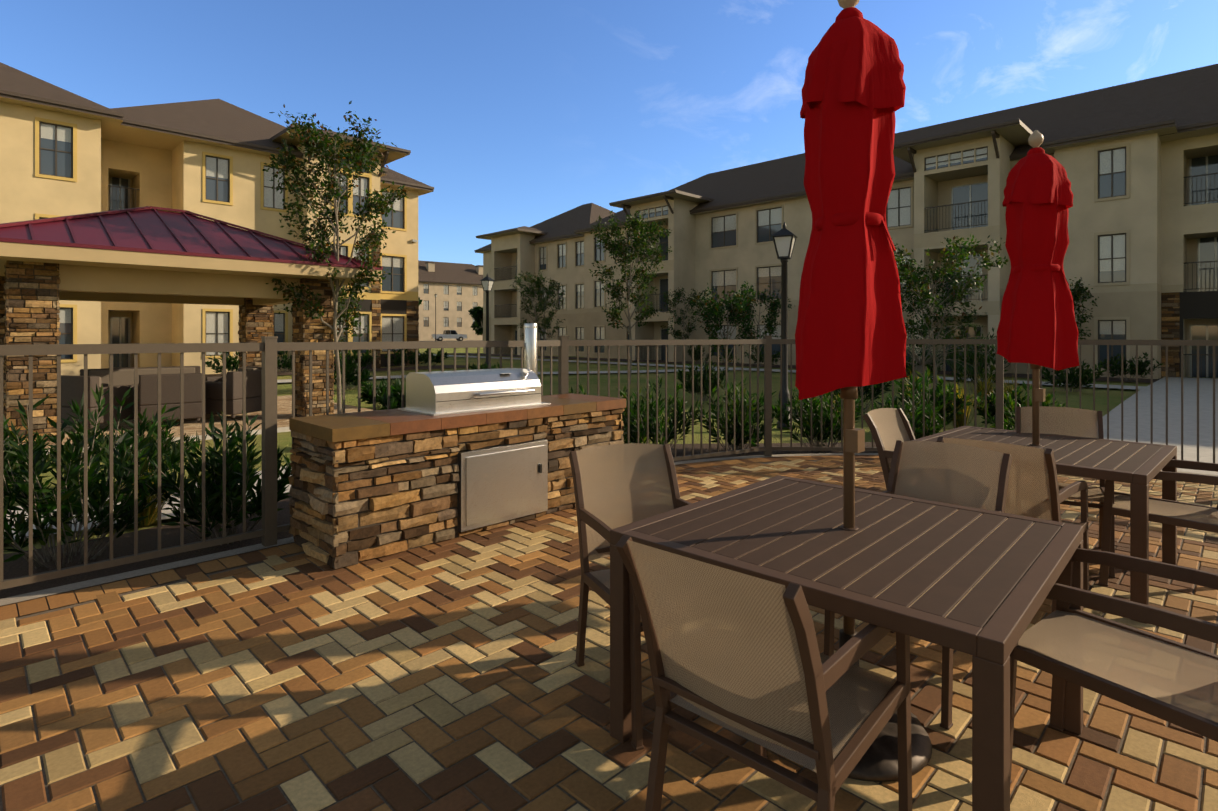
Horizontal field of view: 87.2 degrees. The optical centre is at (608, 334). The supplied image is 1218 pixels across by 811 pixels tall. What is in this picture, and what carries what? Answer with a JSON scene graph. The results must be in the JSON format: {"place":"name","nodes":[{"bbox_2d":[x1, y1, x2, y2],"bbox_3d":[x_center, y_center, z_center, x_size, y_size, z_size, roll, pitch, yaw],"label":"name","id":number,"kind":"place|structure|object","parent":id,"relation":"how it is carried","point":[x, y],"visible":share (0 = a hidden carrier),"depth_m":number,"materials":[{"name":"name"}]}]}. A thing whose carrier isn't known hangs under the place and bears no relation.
{"place":"outdoors","nodes":[
{"label":"outdoors","id":0,"kind":"place"},
{"bbox_2d":[0,206,382,442],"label":"pavilion","id":1,"kind":"structure","parent":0,"point":[149,254],"depth_m":10.04,"materials":[{"name":"metal"}]},
{"bbox_2d":[0,340,1217,598],"bbox_3d":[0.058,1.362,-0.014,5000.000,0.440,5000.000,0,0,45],"label":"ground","id":2,"kind":"structure","parent":0,"point":[122,542],"depth_m":11.70,"materials":[{"name":"green plant"}]},
{"bbox_2d":[3,426,56,492],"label":"shrub","id":3,"kind":"object","parent":2,"relation":"on","point":[48,456],"visible":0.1,"depth_m":6.34,"materials":[{"name":"green plant"}]},
{"bbox_2d":[3,383,195,567],"bbox_3d":[-3.721,0.952,4.370,1.368,1.189,1.334,0,0,31],"label":"shrub","id":4,"kind":"object","parent":2,"relation":"on","point":[72,462],"visible":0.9,"depth_m":4.32,"materials":[{"name":"green plant"}]},
{"bbox_2d":[81,469,197,525],"bbox_3d":[-3.809,1.305,5.242,1.142,0.474,1.096,0,0,-15],"label":"grass clump","id":5,"kind":"object","parent":2,"relation":"on","point":[151,512],"visible":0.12,"depth_m":5.15,"materials":[{"name":"green plant"}]},
{"bbox_2d":[90,407,200,484],"bbox_3d":[-4.694,1.141,6.452,1.023,0.811,1.025,0,0,-29],"label":"shrub","id":6,"kind":"object","parent":2,"relation":"on","point":[168,443],"visible":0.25,"depth_m":6.49,"materials":[{"name":"green plant"}]},
{"bbox_2d":[61,366,261,428],"bbox_3d":[-7.947,1.042,11.519,3.024,0.800,3.302,0,0,45],"label":"outdoor sofa","id":7,"kind":"object","parent":2,"relation":"on","point":[72,387],"visible":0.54,"depth_m":10.48,"materials":[{"name":"wicker"}]},
{"bbox_2d":[138,411,291,545],"bbox_3d":[-2.879,1.042,4.796,1.120,1.007,1.094,0,0,-6],"label":"shrub","id":8,"kind":"object","parent":2,"relation":"on","point":[213,495],"visible":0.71,"depth_m":4.61,"materials":[{"name":"green plant"}]},
{"bbox_2d":[0,62,433,375],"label":"building","id":9,"kind":"structure","parent":2,"relation":"on","point":[63,152],"depth_m":25.25,"materials":[{"name":"paint"}]},
{"bbox_2d":[205,352,239,374],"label":"shrub","id":10,"kind":"object","parent":2,"relation":"on","point":[232,364],"visible":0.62,"depth_m":24.08,"materials":[{"name":"green plant"}]},
{"bbox_2d":[277,351,291,372],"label":"shrub","id":11,"kind":"object","parent":2,"relation":"on","point":[285,363],"visible":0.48,"depth_m":25.69,"materials":[{"name":"green plant"}]},
{"bbox_2d":[262,101,408,413],"bbox_3d":[-4.878,-1.205,11.616,2.692,5.535,2.436,0,0,14],"label":"tree","id":12,"kind":"object","parent":2,"relation":"on","point":[356,158],"visible":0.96,"depth_m":11.27,"materials":[{"name":"green plant"}]},
{"bbox_2d":[332,285,355,354],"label":"tree","id":13,"kind":"object","parent":2,"relation":"on","point":[341,291],"visible":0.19,"depth_m":24.08,"materials":[{"name":"green plant"}]},
{"bbox_2d":[334,360,372,389],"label":"shrub","id":14,"kind":"object","parent":2,"relation":"on","point":[351,374],"visible":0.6,"depth_m":17.93,"materials":[{"name":"green plant"}]},
{"bbox_2d":[334,349,380,370],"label":"shrub","id":15,"kind":"object","parent":2,"relation":"on","point":[365,359],"visible":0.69,"depth_m":26.73,"materials":[{"name":"green plant"}]},
{"bbox_2d":[357,378,405,407],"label":"shrub","id":16,"kind":"object","parent":2,"relation":"on","point":[367,395],"visible":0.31,"depth_m":13.27,"materials":[{"name":"green plant"}]},
{"bbox_2d":[376,382,405,409],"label":"shrub","id":17,"kind":"object","parent":2,"relation":"on","point":[395,399],"visible":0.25,"depth_m":11.82,"materials":[{"name":"green plant"}]},
{"bbox_2d":[384,349,425,366],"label":"shrub","id":18,"kind":"object","parent":2,"relation":"on","point":[398,360],"visible":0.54,"depth_m":29.90,"materials":[{"name":"green plant"}]},
{"bbox_2d":[414,348,447,365],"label":"shrub","id":19,"kind":"object","parent":2,"relation":"on","point":[436,358],"visible":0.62,"depth_m":31.23,"materials":[{"name":"green plant"}]},
{"bbox_2d":[434,294,436,340],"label":"lamp post","id":20,"kind":"object","parent":2,"relation":"on","point":[435,295],"visible":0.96,"depth_m":99.63,"materials":[{"name":"black metal"}]},
{"bbox_2d":[431,330,466,340],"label":"pickup truck","id":21,"kind":"object","parent":2,"relation":"on","point":[449,334],"visible":1,"depth_m":108.85,"materials":[{"name":"white metal"}]},
{"bbox_2d":[418,260,482,340],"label":"buildings","id":22,"kind":"structure","parent":2,"relation":"on","point":[457,288],"depth_m":119.36,"materials":[{"name":"paint"}]},
{"bbox_2d":[468,306,482,334],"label":"tree","id":23,"kind":"object","parent":2,"relation":"on","point":[476,313],"visible":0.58,"depth_m":100.97,"materials":[{"name":"green plant"}]},
{"bbox_2d":[465,362,499,369],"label":"shrub","id":24,"kind":"object","parent":2,"relation":"on","point":[482,366],"visible":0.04,"depth_m":18.45,"materials":[{"name":"green plant"}]},
{"bbox_2d":[480,273,494,367],"bbox_3d":[-4.175,-0.273,21.966,0.380,3.670,0.380,0,0,25],"label":"lamp post","id":25,"kind":"object","parent":2,"relation":"on","point":[487,282],"visible":0.73,"depth_m":21.91,"materials":[{"name":"black metal"}]},
{"bbox_2d":[510,269,563,339],"bbox_3d":[-3.434,-0.750,30.370,2.390,4.626,2.662,0,0,26],"label":"tree","id":26,"kind":"object","parent":2,"relation":"on","point":[538,284],"visible":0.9,"depth_m":30.27,"materials":[{"name":"green plant"}]},
{"bbox_2d":[525,280,564,359],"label":"tree","id":27,"kind":"object","parent":2,"relation":"on","point":[550,312],"visible":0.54,"depth_m":38.43,"materials":[{"name":"green plant"}]},
{"bbox_2d":[569,384,630,438],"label":"shrub","id":28,"kind":"object","parent":2,"relation":"on","point":[583,391],"depth_m":7.59,"materials":[{"name":"green plant"}]},
{"bbox_2d":[0,336,1217,589],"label":"fence","id":29,"kind":"object","parent":2,"relation":"on","point":[270,348],"visible":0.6,"depth_m":4.74,"materials":[{"name":"brown metal"}]},
{"bbox_2d":[0,455,1217,810],"bbox_3d":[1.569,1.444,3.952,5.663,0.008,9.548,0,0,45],"label":"patio pavers","id":30,"kind":"object","parent":2,"relation":"on","point":[22,746],"visible":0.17,"depth_m":2.51,"materials":[{"name":"brown brick"}]},
{"bbox_2d":[288,393,625,568],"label":"grill island","id":31,"kind":"structure","parent":30,"relation":"on","point":[367,485],"depth_m":4.30,"materials":[{"name":"brown stone"}]},
{"bbox_2d":[398,323,550,531],"bbox_3d":[-0.917,0.649,5.137,0.753,1.495,1.350,0,0,45],"label":"grill","id":32,"kind":"object","parent":31,"relation":"in","point":[499,484],"visible":1,"depth_m":4.81,"materials":[{"name":"metal"}]},
{"bbox_2d":[569,443,691,750],"bbox_3d":[0.183,0.980,2.656,0.502,0.930,0.754,0,0,-22],"label":"chair","id":33,"kind":"object","parent":30,"relation":"on","point":[617,485],"visible":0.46,"depth_m":2.87,"materials":[{"name":"beige fabric"}]},
{"bbox_2d":[615,535,911,810],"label":"chair","id":34,"kind":"object","parent":30,"relation":"on","point":[738,653],"visible":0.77,"depth_m":1.55,"materials":[{"name":"beige fabric"}]},
{"bbox_2d":[610,475,1082,810],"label":"table","id":35,"kind":"object","parent":30,"relation":"on","point":[977,584],"visible":0.83,"depth_m":2.06,"materials":[{"name":"brown wood"}]},
{"bbox_2d":[795,0,931,781],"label":"umbrella","id":36,"kind":"object","parent":30,"relation":"on","point":[850,335],"visible":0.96,"depth_m":2.22,"materials":[{"name":"fabric"},{"name":"metal"}]},
{"bbox_2d":[863,408,914,488],"bbox_3d":[2.115,0.980,4.154,0.502,0.930,0.754,0,0,-41],"label":"chair","id":37,"kind":"object","parent":30,"relation":"on","point":[888,427],"visible":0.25,"depth_m":4.38,"materials":[{"name":"beige fabric"}]},
{"bbox_2d":[824,440,1011,729],"bbox_3d":[1.347,0.980,2.766,0.754,0.930,0.502,0,0,-42],"label":"chair","id":38,"kind":"object","parent":30,"relation":"on","point":[964,475],"visible":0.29,"depth_m":2.94,"materials":[{"name":"beige fabric"}]},
{"bbox_2d":[937,436,1088,612],"bbox_3d":[2.111,0.980,3.333,0.754,0.930,0.502,0,0,-42],"label":"chair","id":39,"kind":"object","parent":30,"relation":"on","point":[1033,491],"visible":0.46,"depth_m":3.05,"materials":[{"name":"brown metal"}]},
{"bbox_2d":[996,130,1078,444],"bbox_3d":[2.705,0.073,4.052,0.540,2.738,0.540,0,0,45],"label":"umbrella","id":40,"kind":"object","parent":30,"relation":"on","point":[1037,329],"visible":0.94,"depth_m":3.94,"materials":[{"name":"fabric"},{"name":"metal"}]},
{"bbox_2d":[911,426,1176,623],"bbox_3d":[2.705,1.070,4.052,1.230,0.744,1.230,0,0,-43],"label":"table","id":41,"kind":"object","parent":30,"relation":"on","point":[1138,466],"visible":0.67,"depth_m":3.68,"materials":[{"name":"brown wood"}]},
{"bbox_2d":[1016,406,1115,577],"bbox_3d":[2.989,0.980,4.234,0.502,0.930,0.754,0,0,33],"label":"chair","id":42,"kind":"object","parent":30,"relation":"on","point":[1067,421],"visible":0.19,"depth_m":4.43,"materials":[{"name":"brown metal"}]},
{"bbox_2d":[1010,548,1217,783],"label":"chair","id":43,"kind":"object","parent":30,"relation":"on","point":[1161,677],"visible":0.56,"depth_m":1.98,"materials":[{"name":"beige fabric"}]},
{"bbox_2d":[1098,459,1217,585],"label":"chair","id":44,"kind":"object","parent":30,"relation":"on","point":[1187,515],"visible":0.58,"depth_m":3.66,"materials":[{"name":"brown metal"}]},
{"bbox_2d":[0,453,1217,620],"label":"patio border","id":45,"kind":"object","parent":2,"relation":"on","point":[55,601],"visible":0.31,"depth_m":3.90,"materials":[{"name":"concrete"}]},
{"bbox_2d":[589,210,671,383],"bbox_3d":[0.923,-1.211,20.004,2.691,5.552,2.926,0,0,36],"label":"courtyard tree","id":46,"kind":"object","parent":2,"relation":"on","point":[640,232],"visible":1,"depth_m":19.75,"materials":[{"name":"green plant"}]},
{"bbox_2d":[616,388,664,442],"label":"shrub","id":47,"kind":"object","parent":2,"relation":"on","point":[643,398],"visible":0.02,"depth_m":9.03,"materials":[{"name":"green plant"}]},
{"bbox_2d":[620,374,706,448],"bbox_3d":[0.561,1.026,8.149,1.219,1.041,1.437,0,0,27],"label":"shrub","id":48,"kind":"object","parent":2,"relation":"on","point":[652,427],"visible":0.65,"depth_m":8.07,"materials":[{"name":"green plant"}]},
{"bbox_2d":[661,287,705,363],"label":"tree","id":49,"kind":"object","parent":2,"relation":"on","point":[679,319],"visible":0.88,"depth_m":33.35,"materials":[{"name":"green plant"}]},
{"bbox_2d":[687,345,713,363],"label":"shrub","id":50,"kind":"object","parent":2,"relation":"on","point":[697,354],"visible":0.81,"depth_m":33.41,"materials":[{"name":"green plant"}]},
{"bbox_2d":[676,359,729,400],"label":"shrub","id":51,"kind":"object","parent":2,"relation":"on","point":[705,382],"visible":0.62,"depth_m":14.69,"materials":[{"name":"green plant"}]},
{"bbox_2d":[689,281,760,389],"bbox_3d":[3.320,0.017,18.045,1.817,3.091,1.980,0,0,-12],"label":"tree","id":52,"kind":"object","parent":2,"relation":"on","point":[735,307],"visible":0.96,"depth_m":17.91,"materials":[{"name":"green plant"}]},
{"bbox_2d":[694,377,786,454],"bbox_3d":[1.668,1.031,8.355,1.189,1.031,1.012,0,0,44],"label":"shrub","id":53,"kind":"object","parent":2,"relation":"on","point":[738,420],"visible":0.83,"depth_m":8.24,"materials":[{"name":"green plant"}]},
{"bbox_2d":[733,284,791,375],"bbox_3d":[5.688,-0.171,23.905,2.434,3.468,2.115,0,0,8],"label":"tree","id":54,"kind":"object","parent":2,"relation":"on","point":[774,305],"visible":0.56,"depth_m":23.74,"materials":[{"name":"green plant"}]},
{"bbox_2d":[748,346,779,366],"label":"shrub","id":55,"kind":"object","parent":2,"relation":"on","point":[774,358],"visible":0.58,"depth_m":30.47,"materials":[{"name":"green plant"}]},
{"bbox_2d":[771,222,797,428],"bbox_3d":[2.927,-0.163,10.672,0.380,3.450,0.380,0,0,25],"label":"lamp post","id":56,"kind":"object","parent":2,"relation":"on","point":[784,239],"visible":0.92,"depth_m":10.62,"materials":[{"name":"metal"},{"name":"glass"}]},
{"bbox_2d":[772,387,866,452],"bbox_3d":[2.789,1.049,8.474,1.307,0.993,1.113,0,0,-22],"label":"shrub","id":57,"kind":"object","parent":2,"relation":"on","point":[816,420],"visible":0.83,"depth_m":8.31,"materials":[{"name":"green plant"}]},
{"bbox_2d":[474,64,1217,378],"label":"building","id":58,"kind":"structure","parent":2,"relation":"on","point":[1137,161],"depth_m":26.55,"materials":[{"name":"paint"}]},
{"bbox_2d":[830,380,891,411],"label":"shrub","id":59,"kind":"object","parent":2,"relation":"on","point":[867,389],"visible":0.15,"depth_m":12.74,"materials":[{"name":"green plant"}]},
{"bbox_2d":[863,388,948,438],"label":"shrub","id":60,"kind":"object","parent":2,"relation":"on","point":[918,423],"visible":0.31,"depth_m":8.07,"materials":[{"name":"green plant"}]},
{"bbox_2d":[889,372,939,397],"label":"grass clump","id":61,"kind":"object","parent":2,"relation":"on","point":[907,386],"visible":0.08,"depth_m":11.40,"materials":[{"name":"green plant"}]},
{"bbox_2d":[895,349,942,384],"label":"shrub","id":62,"kind":"object","parent":2,"relation":"on","point":[909,370],"visible":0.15,"depth_m":17.45,"materials":[{"name":"green plant"}]},
{"bbox_2d":[885,366,973,424],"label":"shrub","id":63,"kind":"object","parent":2,"relation":"on","point":[949,393],"visible":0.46,"depth_m":9.81,"materials":[{"name":"green plant"}]},
{"bbox_2d":[900,259,964,352],"bbox_3d":[10.382,-0.415,20.940,2.640,3.958,2.497,0,0,2],"label":"tree","id":64,"kind":"object","parent":2,"relation":"on","point":[910,308],"visible":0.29,"depth_m":20.57,"materials":[{"name":"green plant"}]},
{"bbox_2d":[891,235,1007,389],"bbox_3d":[7.712,-0.386,14.887,2.833,3.898,2.831,0,0,25],"label":"tree","id":65,"kind":"object","parent":2,"relation":"on","point":[907,274],"visible":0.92,"depth_m":14.65,"materials":[{"name":"green plant"}]},
{"bbox_2d":[906,323,995,392],"bbox_3d":[6.371,0.642,13.028,2.856,1.799,2.568,0,0,6],"label":"palm","id":66,"kind":"object","parent":2,"relation":"on","point":[919,368],"visible":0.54,"depth_m":12.80,"materials":[{"name":"green plant"}]},
{"bbox_2d":[945,385,983,427],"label":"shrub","id":67,"kind":"object","parent":2,"relation":"on","point":[960,419],"visible":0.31,"depth_m":9.89,"materials":[{"name":"green plant"}]},
{"bbox_2d":[946,347,990,374],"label":"shrub","id":68,"kind":"object","parent":2,"relation":"on","point":[959,356],"visible":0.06,"depth_m":24.03,"materials":[{"name":"green plant"}]},
{"bbox_2d":[940,321,1009,399],"bbox_3d":[8.759,0.585,14.973,1.744,1.920,1.731,0,0,24],"label":"shrub","id":69,"kind":"object","parent":2,"relation":"on","point":[992,368],"visible":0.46,"depth_m":14.84,"materials":[{"name":"green plant"}]},
{"bbox_2d":[962,375,995,399],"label":"grass clump","id":70,"kind":"object","parent":2,"relation":"on","point":[980,387],"visible":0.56,"depth_m":12.86,"materials":[{"name":"green plant"}]},
{"bbox_2d":[982,377,1029,400],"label":"grass clump","id":71,"kind":"object","parent":2,"relation":"on","point":[1007,389],"visible":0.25,"depth_m":11.29,"materials":[{"name":"green plant"}]},
{"bbox_2d":[971,381,1050,427],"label":"shrub","id":72,"kind":"object","parent":2,"relation":"on","point":[991,404],"visible":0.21,"depth_m":10.05,"materials":[{"name":"green plant"}]},
{"bbox_2d":[982,391,1082,429],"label":"shrub","id":73,"kind":"object","parent":2,"relation":"on","point":[1011,406],"visible":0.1,"depth_m":8.12,"materials":[{"name":"green plant"}]},
{"bbox_2d":[1042,361,1105,391],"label":"shrub","id":74,"kind":"object","parent":2,"relation":"on","point":[1086,377],"visible":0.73,"depth_m":16.95,"materials":[{"name":"green plant"}]},
{"bbox_2d":[1069,277,1098,339],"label":"tree","id":75,"kind":"object","parent":2,"relation":"on","point":[1078,290],"visible":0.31,"depth_m":22.34,"materials":[{"name":"green plant"}]},
{"bbox_2d":[1100,352,1164,380],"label":"shrub","id":76,"kind":"object","parent":2,"relation":"on","point":[1131,369],"visible":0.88,"depth_m":21.41,"materials":[{"name":"green plant"}]},
{"bbox_2d":[0,0,1217,265],"label":"sky","id":77,"kind":"structure","parent":0,"point":[515,113],"materials":[{"name":"blue"}]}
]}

